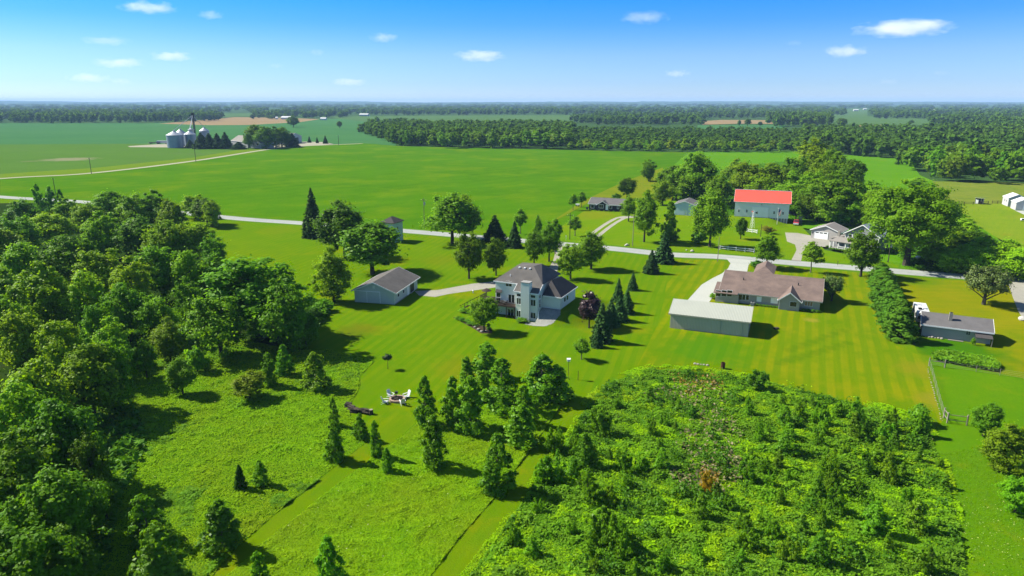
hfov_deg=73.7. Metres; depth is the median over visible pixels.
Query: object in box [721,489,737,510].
sapling
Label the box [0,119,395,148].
soybean field
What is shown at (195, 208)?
broadleaf tree
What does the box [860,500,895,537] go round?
sapling
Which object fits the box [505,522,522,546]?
sapling
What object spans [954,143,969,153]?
broadleaf tree
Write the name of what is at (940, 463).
sapling
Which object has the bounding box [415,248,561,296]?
home drive
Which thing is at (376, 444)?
columnar tree
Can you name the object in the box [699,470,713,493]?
sapling
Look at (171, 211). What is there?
broadleaf tree
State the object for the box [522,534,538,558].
sapling
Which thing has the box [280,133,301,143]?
farm building
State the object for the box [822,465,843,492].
sapling
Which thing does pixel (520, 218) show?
broadleaf tree
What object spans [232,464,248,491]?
juniper
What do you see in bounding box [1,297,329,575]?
wood undergrowth
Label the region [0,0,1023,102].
sky
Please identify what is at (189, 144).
spruce tree
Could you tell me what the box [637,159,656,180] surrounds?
broadleaf tree
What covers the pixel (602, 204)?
ranch house
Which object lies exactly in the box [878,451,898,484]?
sapling
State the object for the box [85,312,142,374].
broadleaf tree
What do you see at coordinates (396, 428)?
mown path
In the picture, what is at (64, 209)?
broadleaf tree
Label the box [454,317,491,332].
planting bed
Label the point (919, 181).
hedgerow bush
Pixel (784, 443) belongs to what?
sapling
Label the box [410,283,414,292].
garage door
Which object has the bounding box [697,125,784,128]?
field
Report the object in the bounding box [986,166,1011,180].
broadleaf tree
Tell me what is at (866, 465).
sapling
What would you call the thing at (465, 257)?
broadleaf tree
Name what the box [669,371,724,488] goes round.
rusty weeds
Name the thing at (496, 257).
broadleaf tree
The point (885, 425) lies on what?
sapling
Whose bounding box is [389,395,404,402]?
fire pit
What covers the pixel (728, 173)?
broadleaf tree
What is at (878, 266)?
arborvitae
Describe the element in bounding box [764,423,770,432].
sapling
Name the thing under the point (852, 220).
broadleaf tree
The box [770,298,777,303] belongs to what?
door
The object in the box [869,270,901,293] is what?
arborvitae
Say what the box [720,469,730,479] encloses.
sapling
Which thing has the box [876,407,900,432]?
sapling
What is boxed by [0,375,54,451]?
broadleaf tree
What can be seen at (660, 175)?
broadleaf tree
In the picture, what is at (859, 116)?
field
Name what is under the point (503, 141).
broadleaf tree
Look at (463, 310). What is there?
shrub
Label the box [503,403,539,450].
columnar tree
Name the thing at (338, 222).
broadleaf tree
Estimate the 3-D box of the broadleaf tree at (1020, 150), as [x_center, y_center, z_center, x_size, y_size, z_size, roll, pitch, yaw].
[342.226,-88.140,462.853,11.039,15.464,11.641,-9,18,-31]
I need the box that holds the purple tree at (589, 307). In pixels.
[578,290,602,327]
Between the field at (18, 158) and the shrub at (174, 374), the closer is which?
the shrub at (174, 374)
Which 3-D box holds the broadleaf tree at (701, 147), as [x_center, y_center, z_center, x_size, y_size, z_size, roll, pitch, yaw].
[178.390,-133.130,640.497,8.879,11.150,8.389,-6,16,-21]
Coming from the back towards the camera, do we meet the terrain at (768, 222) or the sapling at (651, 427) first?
the terrain at (768, 222)
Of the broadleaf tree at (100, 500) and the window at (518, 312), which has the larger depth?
the window at (518, 312)
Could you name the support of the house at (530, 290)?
on the home lawn at (418, 337)
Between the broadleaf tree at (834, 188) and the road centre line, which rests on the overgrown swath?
the broadleaf tree at (834, 188)
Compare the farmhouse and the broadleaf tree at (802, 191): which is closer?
the farmhouse
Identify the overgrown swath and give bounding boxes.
[670,152,1023,275]
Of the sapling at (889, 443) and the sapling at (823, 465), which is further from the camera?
the sapling at (889, 443)
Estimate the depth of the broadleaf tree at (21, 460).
70.98 m
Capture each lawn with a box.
[0,199,1009,551]
[546,198,899,266]
[637,259,941,436]
[895,275,1023,377]
[931,421,1023,575]
[959,204,1023,247]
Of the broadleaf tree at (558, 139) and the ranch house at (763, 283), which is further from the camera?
the broadleaf tree at (558, 139)
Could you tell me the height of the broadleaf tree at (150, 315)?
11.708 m
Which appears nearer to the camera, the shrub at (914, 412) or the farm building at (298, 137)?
the shrub at (914, 412)
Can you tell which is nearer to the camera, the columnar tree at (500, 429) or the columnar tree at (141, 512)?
the columnar tree at (141, 512)
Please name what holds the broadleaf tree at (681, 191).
on the overgrown swath
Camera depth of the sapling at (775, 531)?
73.97 m
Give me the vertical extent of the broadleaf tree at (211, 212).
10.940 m
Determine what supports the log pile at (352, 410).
on the home lawn at (418, 337)
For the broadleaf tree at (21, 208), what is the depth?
244.28 m
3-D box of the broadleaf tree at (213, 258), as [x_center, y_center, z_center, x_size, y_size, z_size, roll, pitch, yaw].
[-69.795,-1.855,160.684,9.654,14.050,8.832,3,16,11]
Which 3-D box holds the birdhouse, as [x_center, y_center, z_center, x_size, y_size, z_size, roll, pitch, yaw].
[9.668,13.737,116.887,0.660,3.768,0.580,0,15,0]
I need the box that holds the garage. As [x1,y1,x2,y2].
[810,222,848,239]
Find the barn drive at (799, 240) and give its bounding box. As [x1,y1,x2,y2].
[785,232,830,260]
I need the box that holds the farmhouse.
[829,223,888,251]
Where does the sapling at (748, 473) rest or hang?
on the thicket floor at (748, 555)
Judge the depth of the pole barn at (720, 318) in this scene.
141.02 m
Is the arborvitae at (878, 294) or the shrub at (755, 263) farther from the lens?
the shrub at (755, 263)
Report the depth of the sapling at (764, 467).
87.27 m
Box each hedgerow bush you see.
[907,177,929,185]
[915,239,950,263]
[932,247,970,273]
[936,226,973,250]
[948,243,992,272]
[953,211,973,221]
[955,218,982,234]
[956,230,992,248]
[964,252,1004,271]
[968,236,1012,252]
[984,237,1023,276]
[990,257,1018,274]
[1002,245,1023,280]
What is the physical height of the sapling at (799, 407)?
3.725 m
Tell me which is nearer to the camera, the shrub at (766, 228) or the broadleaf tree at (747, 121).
the shrub at (766, 228)
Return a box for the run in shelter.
[975,198,983,203]
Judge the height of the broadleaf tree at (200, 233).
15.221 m
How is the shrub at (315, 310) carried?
on the home lawn at (418, 337)
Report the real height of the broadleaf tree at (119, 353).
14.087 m
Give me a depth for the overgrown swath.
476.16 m
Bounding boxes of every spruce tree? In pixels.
[185,139,192,147]
[191,132,206,148]
[203,133,213,148]
[209,133,223,148]
[218,132,233,148]
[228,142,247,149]
[285,133,299,146]
[300,188,326,238]
[322,136,328,143]
[482,215,506,242]
[506,221,523,248]
[589,303,613,344]
[591,327,603,348]
[605,299,620,328]
[611,278,623,302]
[615,295,629,322]
[623,289,634,315]
[627,271,638,291]
[642,250,659,274]
[654,232,676,264]
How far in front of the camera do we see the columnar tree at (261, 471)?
84.02 m
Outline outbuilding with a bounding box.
[351,267,419,304]
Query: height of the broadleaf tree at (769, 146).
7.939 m
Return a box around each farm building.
[231,135,250,147]
[250,138,273,148]
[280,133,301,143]
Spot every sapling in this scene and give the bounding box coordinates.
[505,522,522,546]
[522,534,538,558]
[530,497,545,513]
[533,449,566,484]
[537,483,546,495]
[543,425,565,452]
[566,455,579,477]
[566,521,579,535]
[568,424,580,456]
[573,420,583,432]
[574,432,599,469]
[576,471,584,485]
[580,465,599,505]
[584,505,619,547]
[584,538,596,556]
[586,407,616,437]
[589,553,598,572]
[603,482,617,507]
[605,448,612,459]
[607,520,632,561]
[612,395,622,408]
[612,449,635,475]
[620,471,633,489]
[628,557,638,575]
[634,453,649,471]
[644,386,656,401]
[646,416,657,434]
[653,447,670,470]
[655,437,664,446]
[655,546,673,575]
[658,411,669,425]
[663,526,672,538]
[672,421,677,431]
[673,507,678,515]
[675,399,682,409]
[687,405,695,418]
[691,493,709,519]
[691,541,705,560]
[698,520,709,530]
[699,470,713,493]
[712,482,721,496]
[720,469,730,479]
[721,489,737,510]
[733,507,754,534]
[734,522,759,553]
[735,456,756,484]
[736,548,746,560]
[742,394,753,417]
[753,421,766,441]
[757,455,770,473]
[757,513,765,524]
[762,514,781,539]
[763,469,777,486]
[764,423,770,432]
[771,449,784,469]
[772,423,801,456]
[775,485,785,505]
[775,536,801,561]
[776,405,793,427]
[778,394,786,404]
[784,469,791,480]
[791,397,807,417]
[793,513,810,534]
[805,530,831,568]
[809,396,815,405]
[809,397,831,426]
[812,430,824,445]
[812,473,827,498]
[813,454,838,478]
[816,507,827,526]
[819,421,831,435]
[822,447,829,455]
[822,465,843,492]
[822,483,848,515]
[826,447,838,467]
[826,539,834,552]
[831,398,850,416]
[840,443,852,454]
[846,396,868,422]
[846,411,861,439]
[848,481,866,499]
[856,476,861,487]
[857,447,876,474]
[860,419,869,433]
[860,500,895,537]
[861,491,874,518]
[867,435,887,463]
[873,421,895,441]
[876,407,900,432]
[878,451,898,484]
[878,531,893,552]
[886,440,892,452]
[889,430,900,449]
[899,462,907,474]
[899,487,915,504]
[903,498,928,536]
[907,545,938,574]
[911,409,932,436]
[913,445,923,461]
[934,517,942,525]
[934,553,944,564]
[935,457,944,467]
[941,474,952,487]
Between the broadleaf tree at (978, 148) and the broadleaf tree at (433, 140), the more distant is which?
the broadleaf tree at (433, 140)
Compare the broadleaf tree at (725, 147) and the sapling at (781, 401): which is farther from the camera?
the broadleaf tree at (725, 147)
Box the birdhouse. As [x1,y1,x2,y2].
[567,358,570,377]
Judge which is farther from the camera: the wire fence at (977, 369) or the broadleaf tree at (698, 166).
the broadleaf tree at (698, 166)
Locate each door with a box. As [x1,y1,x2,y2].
[355,291,372,302]
[373,292,379,302]
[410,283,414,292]
[507,309,513,315]
[508,294,514,302]
[675,206,684,214]
[721,321,742,335]
[752,207,768,217]
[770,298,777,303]
[814,231,827,239]
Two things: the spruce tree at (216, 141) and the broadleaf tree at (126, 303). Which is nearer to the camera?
the broadleaf tree at (126, 303)
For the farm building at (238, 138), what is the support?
on the farmyard
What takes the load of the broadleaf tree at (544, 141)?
on the ground at (921, 171)
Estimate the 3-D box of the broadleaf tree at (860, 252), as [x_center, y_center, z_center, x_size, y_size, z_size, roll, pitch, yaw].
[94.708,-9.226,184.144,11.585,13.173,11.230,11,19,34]
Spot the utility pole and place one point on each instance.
(891, 244)
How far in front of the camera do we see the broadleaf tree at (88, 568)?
64.75 m
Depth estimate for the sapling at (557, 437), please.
92.39 m
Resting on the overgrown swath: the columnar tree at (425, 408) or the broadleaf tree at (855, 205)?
the broadleaf tree at (855, 205)
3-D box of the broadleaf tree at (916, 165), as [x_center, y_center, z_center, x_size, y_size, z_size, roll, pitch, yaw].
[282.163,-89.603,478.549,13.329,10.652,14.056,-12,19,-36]
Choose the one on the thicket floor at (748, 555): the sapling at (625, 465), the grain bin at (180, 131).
the sapling at (625, 465)
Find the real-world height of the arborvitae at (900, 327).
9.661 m
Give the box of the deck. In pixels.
[480,292,515,318]
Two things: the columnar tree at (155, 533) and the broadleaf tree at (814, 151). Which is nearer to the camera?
the columnar tree at (155, 533)
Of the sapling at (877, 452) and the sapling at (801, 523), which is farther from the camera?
the sapling at (877, 452)
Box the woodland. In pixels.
[0,102,1023,125]
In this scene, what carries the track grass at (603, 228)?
on the gravel track
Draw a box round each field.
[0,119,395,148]
[0,143,688,237]
[0,144,257,173]
[161,117,317,124]
[222,113,260,117]
[328,115,572,121]
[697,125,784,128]
[831,109,929,125]
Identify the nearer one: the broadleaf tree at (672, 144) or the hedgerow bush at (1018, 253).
the hedgerow bush at (1018, 253)
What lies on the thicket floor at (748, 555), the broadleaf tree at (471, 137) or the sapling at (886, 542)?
the sapling at (886, 542)
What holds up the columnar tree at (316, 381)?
on the meadow at (276, 433)
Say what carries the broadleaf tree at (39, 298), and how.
on the wood floor at (5, 371)
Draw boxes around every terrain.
[536,294,615,328]
[726,215,786,227]
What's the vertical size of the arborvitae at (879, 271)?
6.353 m
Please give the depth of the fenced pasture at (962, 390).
112.10 m
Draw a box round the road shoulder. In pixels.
[0,195,1015,278]
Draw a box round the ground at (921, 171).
[0,104,1023,253]
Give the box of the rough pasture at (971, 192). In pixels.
[933,181,1023,203]
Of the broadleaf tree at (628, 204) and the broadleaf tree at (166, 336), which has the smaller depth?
the broadleaf tree at (166, 336)
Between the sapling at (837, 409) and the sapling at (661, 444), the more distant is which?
the sapling at (837, 409)
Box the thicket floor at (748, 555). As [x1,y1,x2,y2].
[469,370,965,575]
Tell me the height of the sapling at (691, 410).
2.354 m
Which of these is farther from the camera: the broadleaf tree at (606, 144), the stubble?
the stubble
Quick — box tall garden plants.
[930,348,1000,370]
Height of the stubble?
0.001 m
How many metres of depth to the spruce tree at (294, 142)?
711.99 m
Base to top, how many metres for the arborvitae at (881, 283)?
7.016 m
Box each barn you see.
[359,113,369,115]
[668,298,753,336]
[734,189,796,223]
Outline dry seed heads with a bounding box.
[643,379,745,490]
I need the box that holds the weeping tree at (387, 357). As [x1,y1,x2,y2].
[382,353,392,362]
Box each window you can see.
[516,297,520,304]
[516,310,520,316]
[530,299,535,306]
[530,312,535,318]
[789,301,796,306]
[804,301,812,306]
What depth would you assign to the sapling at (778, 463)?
88.04 m
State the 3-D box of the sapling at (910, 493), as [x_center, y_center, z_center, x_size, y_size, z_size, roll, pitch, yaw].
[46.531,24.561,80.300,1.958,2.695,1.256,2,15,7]
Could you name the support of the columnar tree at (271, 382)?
on the meadow at (276, 433)
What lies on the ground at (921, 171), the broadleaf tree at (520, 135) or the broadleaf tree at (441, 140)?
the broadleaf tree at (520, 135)
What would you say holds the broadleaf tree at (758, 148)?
on the overgrown swath
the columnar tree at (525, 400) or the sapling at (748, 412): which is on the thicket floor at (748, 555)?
the sapling at (748, 412)
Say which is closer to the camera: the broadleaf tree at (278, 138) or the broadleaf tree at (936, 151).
the broadleaf tree at (936, 151)
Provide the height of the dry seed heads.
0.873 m
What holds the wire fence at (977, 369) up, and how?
on the fenced pasture at (962, 390)
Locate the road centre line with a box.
[9,197,1018,280]
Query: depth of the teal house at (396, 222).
230.25 m
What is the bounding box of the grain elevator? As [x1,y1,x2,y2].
[174,113,203,138]
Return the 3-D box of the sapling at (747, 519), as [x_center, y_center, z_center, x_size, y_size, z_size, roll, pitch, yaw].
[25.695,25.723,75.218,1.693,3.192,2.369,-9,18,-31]
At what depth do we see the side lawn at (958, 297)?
153.26 m
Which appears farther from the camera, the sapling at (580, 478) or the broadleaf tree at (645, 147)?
the broadleaf tree at (645, 147)
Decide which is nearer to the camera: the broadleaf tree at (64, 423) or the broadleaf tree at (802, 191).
the broadleaf tree at (64, 423)
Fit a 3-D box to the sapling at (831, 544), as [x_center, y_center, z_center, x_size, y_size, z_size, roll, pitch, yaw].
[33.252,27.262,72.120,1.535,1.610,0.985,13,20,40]
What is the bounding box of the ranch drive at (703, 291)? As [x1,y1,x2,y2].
[688,258,752,301]
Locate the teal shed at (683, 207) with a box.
[674,198,698,215]
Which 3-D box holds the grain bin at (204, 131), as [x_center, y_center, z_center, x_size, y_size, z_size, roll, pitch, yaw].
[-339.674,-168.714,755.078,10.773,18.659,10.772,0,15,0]
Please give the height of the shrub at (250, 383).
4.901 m
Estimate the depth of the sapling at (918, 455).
89.82 m
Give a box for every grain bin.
[166,130,183,147]
[177,129,185,145]
[184,130,195,144]
[199,127,209,136]
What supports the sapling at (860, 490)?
on the thicket floor at (748, 555)
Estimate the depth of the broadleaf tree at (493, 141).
685.80 m
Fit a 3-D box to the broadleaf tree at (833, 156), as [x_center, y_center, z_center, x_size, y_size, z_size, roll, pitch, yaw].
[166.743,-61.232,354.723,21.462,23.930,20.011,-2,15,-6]
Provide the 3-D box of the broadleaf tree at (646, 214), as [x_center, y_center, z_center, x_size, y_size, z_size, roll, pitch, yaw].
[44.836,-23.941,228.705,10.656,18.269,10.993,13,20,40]
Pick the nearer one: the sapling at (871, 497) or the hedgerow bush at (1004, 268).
the sapling at (871, 497)
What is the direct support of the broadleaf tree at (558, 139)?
on the woods
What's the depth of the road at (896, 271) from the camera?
210.75 m
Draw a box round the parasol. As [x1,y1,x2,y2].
[482,288,490,296]
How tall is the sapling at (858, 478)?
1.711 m
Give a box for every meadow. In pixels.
[92,345,1023,575]
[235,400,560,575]
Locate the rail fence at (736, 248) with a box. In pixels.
[720,245,754,251]
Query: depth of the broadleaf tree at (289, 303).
126.27 m
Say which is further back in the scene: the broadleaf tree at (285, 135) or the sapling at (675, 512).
the broadleaf tree at (285, 135)
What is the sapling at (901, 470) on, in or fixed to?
on the thicket floor at (748, 555)
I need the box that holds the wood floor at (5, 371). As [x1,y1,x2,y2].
[0,203,278,554]
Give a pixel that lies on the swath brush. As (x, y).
(915, 261)
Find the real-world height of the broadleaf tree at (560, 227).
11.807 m
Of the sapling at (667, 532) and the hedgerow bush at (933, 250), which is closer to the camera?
the sapling at (667, 532)
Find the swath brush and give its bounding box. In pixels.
[651,159,1013,273]
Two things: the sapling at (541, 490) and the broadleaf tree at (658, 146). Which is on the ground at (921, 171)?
the broadleaf tree at (658, 146)
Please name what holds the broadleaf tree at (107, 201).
on the wood floor at (5, 371)
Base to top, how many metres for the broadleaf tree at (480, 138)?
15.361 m
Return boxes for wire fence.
[929,361,943,411]
[930,359,1021,377]
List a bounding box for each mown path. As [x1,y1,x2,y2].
[210,414,416,575]
[430,402,586,575]
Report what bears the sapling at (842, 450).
on the thicket floor at (748, 555)
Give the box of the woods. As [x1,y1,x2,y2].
[357,118,1023,164]
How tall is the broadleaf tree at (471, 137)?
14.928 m
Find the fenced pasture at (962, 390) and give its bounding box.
[928,360,1023,429]
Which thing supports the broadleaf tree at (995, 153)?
on the ground at (921, 171)
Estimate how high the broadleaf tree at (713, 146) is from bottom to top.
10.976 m
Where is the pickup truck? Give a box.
[793,219,798,224]
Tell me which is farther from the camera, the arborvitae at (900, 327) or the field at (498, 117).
the field at (498, 117)
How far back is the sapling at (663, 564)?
68.64 m
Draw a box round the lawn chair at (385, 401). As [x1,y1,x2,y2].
[381,396,388,403]
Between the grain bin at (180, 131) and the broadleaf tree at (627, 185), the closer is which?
the broadleaf tree at (627, 185)
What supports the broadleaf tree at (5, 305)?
on the wood floor at (5, 371)
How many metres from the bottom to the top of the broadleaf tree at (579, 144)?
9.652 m
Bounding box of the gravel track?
[585,216,632,237]
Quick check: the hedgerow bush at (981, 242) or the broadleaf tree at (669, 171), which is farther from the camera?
the broadleaf tree at (669, 171)
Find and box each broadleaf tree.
[0,197,40,225]
[0,213,42,253]
[0,222,33,266]
[0,239,54,290]
[0,255,71,332]
[0,264,28,304]
[0,293,39,352]
[0,308,48,382]
[0,355,87,414]
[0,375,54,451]
[0,420,63,526]
[0,459,96,552]
[0,514,93,575]
[3,396,106,473]
[12,553,80,575]
[26,212,81,246]
[30,183,44,212]
[30,318,85,381]
[31,234,96,286]
[41,185,57,214]
[45,523,108,575]
[49,268,111,330]
[50,195,80,229]
[54,339,125,415]
[55,189,66,205]
[60,470,113,540]
[61,426,125,490]
[66,247,126,296]
[69,201,100,231]
[76,300,129,344]
[77,210,124,255]
[83,325,134,408]
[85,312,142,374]
[90,188,127,228]
[92,278,144,341]
[92,477,126,518]
[105,250,155,307]
[108,214,162,255]
[111,191,152,223]
[124,294,184,345]
[129,338,158,377]
[133,243,181,301]
[137,219,194,257]
[140,189,170,224]
[145,312,192,363]
[154,198,189,225]
[164,246,210,302]
[169,276,203,325]
[171,220,223,261]
[179,193,204,218]
[181,294,250,362]
[189,197,221,223]
[198,233,227,264]
[198,251,306,341]
[201,201,221,227]
[201,251,230,297]
[242,132,252,148]
[244,124,262,135]
[248,268,316,352]
[250,125,277,148]
[269,124,285,147]
[276,126,292,146]
[285,115,300,126]
[300,309,320,346]
[306,199,366,255]
[306,243,354,301]
[330,218,409,274]
[401,130,410,145]
[412,191,483,242]
[414,130,426,142]
[427,131,436,145]
[436,131,445,142]
[437,134,446,146]
[445,132,456,144]
[448,191,484,234]
[450,232,485,278]
[452,131,464,146]
[461,133,472,146]
[464,296,501,331]
[467,132,479,145]
[473,132,486,145]
[481,236,509,275]
[486,129,497,147]
[498,135,511,146]
[503,132,511,146]
[509,128,515,145]
[510,135,522,144]
[513,208,527,233]
[516,129,525,146]
[521,131,532,143]
[521,230,545,262]
[528,130,541,144]
[532,215,543,235]
[538,221,564,261]
[539,133,551,148]
[549,133,563,145]
[552,218,562,253]
[553,243,586,278]
[562,129,574,147]
[566,194,578,204]
[566,216,583,235]
[567,141,575,148]
[572,337,590,359]
[575,140,584,149]
[576,191,586,206]
[576,230,610,268]
[582,143,591,148]
[591,141,602,147]
[602,140,609,150]
[613,139,623,147]
[615,178,640,198]
[619,194,636,221]
[620,144,627,149]
[627,140,634,149]
[633,189,661,241]
[635,141,641,149]
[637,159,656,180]
[643,140,650,150]
[647,144,654,149]
[651,179,675,204]
[654,142,661,151]
[654,168,671,185]
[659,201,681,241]
[662,149,721,199]
[663,165,679,199]
[665,172,707,199]
[667,140,677,148]
[680,143,688,150]
[685,184,739,246]
[686,176,714,199]
[698,140,706,151]
[699,174,734,204]
[709,140,716,151]
[719,158,740,180]
[721,141,728,151]
[728,160,771,188]
[730,140,738,149]
[734,217,748,238]
[736,142,745,149]
[741,144,751,149]
[743,174,774,189]
[744,118,751,125]
[747,162,797,187]
[749,140,756,149]
[751,232,786,262]
[752,145,761,150]
[766,143,774,151]
[766,180,794,203]
[770,140,777,148]
[776,140,783,151]
[780,169,823,213]
[781,156,807,180]
[791,177,815,218]
[792,141,801,149]
[793,137,830,171]
[795,188,832,220]
[799,153,835,181]
[799,241,825,272]
[800,166,862,222]
[819,147,851,180]
[822,274,846,300]
[829,193,873,225]
[837,118,846,123]
[839,159,867,192]
[841,230,884,276]
[843,180,887,225]
[857,189,887,224]
[859,179,978,265]
[899,145,923,164]
[903,155,921,167]
[919,145,934,161]
[921,153,934,172]
[927,146,944,176]
[928,149,949,156]
[935,155,954,177]
[941,155,970,178]
[945,146,956,152]
[946,152,964,169]
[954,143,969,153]
[960,152,983,175]
[960,262,1018,304]
[966,145,984,156]
[972,142,983,153]
[973,154,995,177]
[982,144,991,154]
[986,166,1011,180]
[989,148,1001,166]
[995,151,1009,177]
[1004,151,1023,176]
[1011,147,1023,154]
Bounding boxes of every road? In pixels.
[0,143,361,178]
[0,196,966,278]
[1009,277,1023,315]
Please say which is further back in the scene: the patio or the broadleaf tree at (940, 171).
the broadleaf tree at (940, 171)
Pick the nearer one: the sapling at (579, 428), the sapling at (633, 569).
the sapling at (633, 569)
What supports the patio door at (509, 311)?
in the house at (530, 290)
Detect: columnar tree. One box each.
[125,493,175,550]
[127,520,196,575]
[193,498,246,555]
[249,459,270,486]
[249,551,272,575]
[260,352,278,387]
[273,344,295,377]
[299,351,333,391]
[313,534,353,575]
[321,420,346,465]
[327,397,340,425]
[351,413,369,439]
[369,420,383,456]
[381,447,394,473]
[411,375,438,429]
[418,413,448,470]
[437,375,462,426]
[452,375,483,436]
[459,355,474,386]
[471,341,499,380]
[474,370,490,402]
[474,432,518,498]
[479,357,521,415]
[494,425,506,440]
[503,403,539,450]
[508,385,537,425]
[520,351,572,406]
[544,364,576,403]
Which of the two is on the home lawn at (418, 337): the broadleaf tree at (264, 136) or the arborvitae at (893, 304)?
the arborvitae at (893, 304)
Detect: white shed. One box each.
[1002,192,1022,206]
[1010,197,1023,210]
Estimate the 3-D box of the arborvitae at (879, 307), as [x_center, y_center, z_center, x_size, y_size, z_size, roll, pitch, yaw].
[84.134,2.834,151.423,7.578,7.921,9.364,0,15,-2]
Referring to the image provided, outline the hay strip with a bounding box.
[551,168,671,222]
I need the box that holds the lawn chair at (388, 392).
[386,389,394,396]
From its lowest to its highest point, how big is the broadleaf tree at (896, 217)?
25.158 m
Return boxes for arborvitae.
[864,275,897,300]
[865,262,898,282]
[866,267,896,289]
[868,280,899,308]
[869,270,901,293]
[872,284,907,316]
[872,288,915,320]
[872,293,920,334]
[882,299,921,344]
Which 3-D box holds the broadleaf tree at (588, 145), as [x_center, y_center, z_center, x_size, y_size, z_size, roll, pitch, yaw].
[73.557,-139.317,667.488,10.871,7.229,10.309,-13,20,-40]
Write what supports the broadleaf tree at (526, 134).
on the woods
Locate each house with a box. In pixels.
[381,216,404,241]
[493,262,577,321]
[588,197,624,211]
[713,261,824,310]
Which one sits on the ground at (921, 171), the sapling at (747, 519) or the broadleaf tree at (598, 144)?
the broadleaf tree at (598, 144)
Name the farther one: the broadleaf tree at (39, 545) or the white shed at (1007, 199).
the white shed at (1007, 199)
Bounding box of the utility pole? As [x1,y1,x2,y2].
[887,240,892,262]
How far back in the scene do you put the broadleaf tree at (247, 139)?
681.69 m
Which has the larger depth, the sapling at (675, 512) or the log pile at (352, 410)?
the log pile at (352, 410)
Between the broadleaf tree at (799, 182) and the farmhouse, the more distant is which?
the broadleaf tree at (799, 182)
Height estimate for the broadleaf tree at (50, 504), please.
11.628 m
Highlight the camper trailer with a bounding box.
[912,302,929,321]
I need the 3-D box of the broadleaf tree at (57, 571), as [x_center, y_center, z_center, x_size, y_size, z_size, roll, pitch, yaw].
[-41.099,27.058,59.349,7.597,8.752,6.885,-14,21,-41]
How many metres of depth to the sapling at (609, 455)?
90.48 m
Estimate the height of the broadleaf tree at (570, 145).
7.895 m
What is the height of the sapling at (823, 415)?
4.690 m
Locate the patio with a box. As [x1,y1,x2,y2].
[525,307,560,325]
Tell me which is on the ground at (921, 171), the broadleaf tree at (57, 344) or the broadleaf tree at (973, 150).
the broadleaf tree at (973, 150)
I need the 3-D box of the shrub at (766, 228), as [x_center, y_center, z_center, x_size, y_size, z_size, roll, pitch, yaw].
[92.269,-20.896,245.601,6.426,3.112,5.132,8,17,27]
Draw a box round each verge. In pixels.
[0,149,263,177]
[0,195,1016,280]
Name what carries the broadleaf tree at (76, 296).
on the wood floor at (5, 371)
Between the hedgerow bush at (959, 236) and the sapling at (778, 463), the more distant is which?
the hedgerow bush at (959, 236)
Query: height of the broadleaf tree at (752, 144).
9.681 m
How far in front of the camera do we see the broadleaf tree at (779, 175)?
317.99 m
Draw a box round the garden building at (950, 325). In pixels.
[918,311,994,346]
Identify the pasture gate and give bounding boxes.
[943,408,968,425]
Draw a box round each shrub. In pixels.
[163,356,200,394]
[184,345,209,371]
[228,369,266,398]
[305,306,321,316]
[312,298,334,309]
[458,307,468,311]
[516,317,529,322]
[611,193,622,197]
[691,231,707,242]
[744,369,769,388]
[749,260,762,266]
[761,225,775,231]
[906,403,935,424]
[969,401,1006,435]
[971,420,1023,477]
[989,475,1023,512]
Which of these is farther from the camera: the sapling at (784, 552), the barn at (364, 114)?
the barn at (364, 114)
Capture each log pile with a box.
[344,402,351,407]
[350,407,357,412]
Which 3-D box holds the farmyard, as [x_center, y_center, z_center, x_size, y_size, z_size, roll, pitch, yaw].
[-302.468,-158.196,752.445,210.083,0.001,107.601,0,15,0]
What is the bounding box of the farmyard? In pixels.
[128,142,330,146]
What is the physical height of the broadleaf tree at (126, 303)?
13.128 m
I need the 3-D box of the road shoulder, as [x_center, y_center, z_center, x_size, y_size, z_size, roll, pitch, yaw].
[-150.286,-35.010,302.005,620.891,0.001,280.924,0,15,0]
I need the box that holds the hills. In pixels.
[0,101,1023,103]
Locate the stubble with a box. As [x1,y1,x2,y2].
[702,120,772,124]
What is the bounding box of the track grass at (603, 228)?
[596,218,620,233]
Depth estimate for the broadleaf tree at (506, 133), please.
708.21 m
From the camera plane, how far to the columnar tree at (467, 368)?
112.98 m
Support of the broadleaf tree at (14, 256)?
on the wood floor at (5, 371)
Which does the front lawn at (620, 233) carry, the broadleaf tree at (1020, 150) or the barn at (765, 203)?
the barn at (765, 203)
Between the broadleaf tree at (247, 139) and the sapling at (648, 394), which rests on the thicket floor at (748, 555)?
the sapling at (648, 394)
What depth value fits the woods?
772.93 m
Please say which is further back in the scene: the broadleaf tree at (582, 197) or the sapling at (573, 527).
the broadleaf tree at (582, 197)
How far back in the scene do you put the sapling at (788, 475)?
85.38 m

